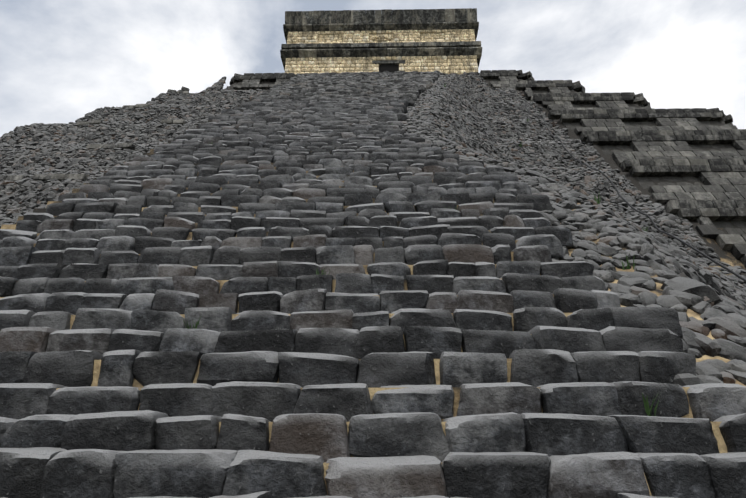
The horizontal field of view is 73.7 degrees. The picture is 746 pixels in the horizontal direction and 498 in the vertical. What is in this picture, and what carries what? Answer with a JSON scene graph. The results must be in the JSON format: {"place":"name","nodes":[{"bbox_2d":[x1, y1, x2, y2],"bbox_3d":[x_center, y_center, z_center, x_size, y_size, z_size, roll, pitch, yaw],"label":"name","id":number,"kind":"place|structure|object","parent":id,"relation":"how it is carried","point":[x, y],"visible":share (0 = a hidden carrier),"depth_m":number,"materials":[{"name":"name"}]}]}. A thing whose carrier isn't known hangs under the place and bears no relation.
{"place":"outdoors","nodes":[
{"label":"outdoors","id":0,"kind":"place"},
{"bbox_2d":[0,0,745,136],"label":"sky","id":1,"kind":"structure","parent":0,"point":[62,61],"materials":[{"name":"white"}]},
{"bbox_2d":[285,29,477,73],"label":"temple wall blocks","id":2,"kind":"structure","parent":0,"point":[460,64],"depth_m":34.77,"materials":[{"name":"beige stone"}]},
{"bbox_2d":[283,21,478,33],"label":"cornice","id":3,"kind":"structure","parent":2,"relation":"on","point":[401,26],"depth_m":35.58,"materials":[{"name":"grey stone"}]},
{"bbox_2d":[285,8,476,23],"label":"cornice","id":4,"kind":"structure","parent":3,"relation":"on","point":[382,16],"depth_m":35.78,"materials":[{"name":"grey stone"}]},
{"bbox_2d":[372,34,390,41],"bbox_3d":[0.610,-15.008,35.395,1.404,0.530,0.331,0,-22,1],"label":"carved relief","id":5,"kind":"object","parent":2,"relation":"attached to","point":[381,39],"visible":0.96,"depth_m":35.34},
{"bbox_2d":[372,60,404,64],"bbox_3d":[1.101,-12.927,34.819,2.268,0.260,0.520,0,-22,1],"label":"door lintel","id":6,"kind":"structure","parent":2,"relation":"attached to","point":[386,62],"depth_m":34.58,"materials":[{"name":"grey stone"}]},
{"bbox_2d":[379,64,398,71],"bbox_3d":[1.113,-11.532,34.987,1.380,2.200,1.600,0,-22,1],"label":"doorway","id":7,"kind":"structure","parent":2,"relation":"in","point":[391,68],"depth_m":34.53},
{"label":"ground","id":8,"kind":"structure","parent":0,"visible":0},
{"bbox_2d":[0,72,664,228],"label":"rubble","id":9,"kind":"object","parent":8,"relation":"on","point":[465,106],"visible":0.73,"depth_m":20.75,"materials":[{"name":"stone"}]},
{"bbox_2d":[0,89,188,181],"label":"terrace rim slabs","id":10,"kind":"structure","parent":9,"relation":"on","point":[60,177],"depth_m":20.30,"materials":[{"name":"stone"}]},
{"bbox_2d":[0,73,727,495],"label":"stair mortar bed","id":11,"kind":"object","parent":8,"relation":"on","point":[722,447],"visible":0.08,"depth_m":4.46,"materials":[{"name":"beige concrete"}]},
{"bbox_2d":[23,119,552,222],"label":"stone steps","id":12,"kind":"structure","parent":11,"relation":"on","point":[287,187],"depth_m":8.54,"materials":[{"name":"stone"}]},
{"bbox_2d":[208,97,414,122],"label":"stone steps","id":13,"kind":"structure","parent":11,"relation":"on","point":[264,109],"depth_m":16.42,"materials":[{"name":"stone"}]},
{"bbox_2d":[252,70,439,100],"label":"stone steps","id":14,"kind":"structure","parent":11,"relation":"on","point":[321,85],"depth_m":23.69,"materials":[{"name":"stone"}]},
{"bbox_2d":[0,214,695,387],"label":"stone steps","id":15,"kind":"structure","parent":11,"relation":"on","point":[126,304],"depth_m":4.71,"materials":[{"name":"stone"}]},
{"bbox_2d":[0,381,745,497],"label":"stone steps","id":16,"kind":"structure","parent":11,"relation":"on","point":[572,440],"depth_m":3.13,"materials":[{"name":"stone"}]},
{"bbox_2d":[7,74,745,386],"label":"pyramid","id":17,"kind":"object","parent":8,"relation":"on","point":[727,256],"depth_m":16.35,"materials":[{"name":"grey stone"}]},
{"bbox_2d":[183,84,661,415],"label":"weed tufts","id":18,"kind":"object","parent":17,"relation":"on","point":[647,408],"visible":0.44,"depth_m":4.40,"materials":[{"name":"green plant"}]},
{"bbox_2d":[11,114,745,309],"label":"rubble","id":19,"kind":"object","parent":8,"relation":"on","point":[437,133],"visible":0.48,"depth_m":10.68,"materials":[{"name":"stone"}]},
{"bbox_2d":[178,70,745,267],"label":"pyramid terraces","id":20,"kind":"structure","parent":8,"relation":"on","point":[667,148],"depth_m":19.79,"materials":[{"name":"stone"}]},
{"bbox_2d":[538,208,745,385],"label":"rubble","id":21,"kind":"object","parent":8,"relation":"on","point":[723,321],"visible":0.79,"depth_m":5.17,"materials":[{"name":"stone"}]},
{"bbox_2d":[525,104,745,281],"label":"balustrade edge","id":22,"kind":"object","parent":21,"relation":"on","point":[697,250],"visible":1,"depth_m":13.48,"materials":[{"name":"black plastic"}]},
{"bbox_3d":[0.559,-13.925,35.081,13.588,0.197,0.428,0,-22,1],"label":"temple moulding fillet","id":23,"kind":"object","parent":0,"visible":0},
{"bbox_2d":[281,41,480,49],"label":"cornice","id":24,"kind":"structure","parent":23,"relation":"on","point":[298,46],"depth_m":34.83,"materials":[{"name":"grey stone"}]},
{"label":"top platform","id":25,"kind":"structure","parent":0,"visible":0},
{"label":"temple","id":26,"kind":"object","parent":25,"relation":"on","visible":0},
{"bbox_2d":[280,47,481,60],"bbox_3d":[0.557,-13.689,34.860,14.068,0.439,0.669,0,-22,1],"label":"cornice","id":27,"kind":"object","parent":26,"relation":"on","point":[382,52],"visible":0.79,"depth_m":34.69,"materials":[{"name":"grey stone"}]}
]}

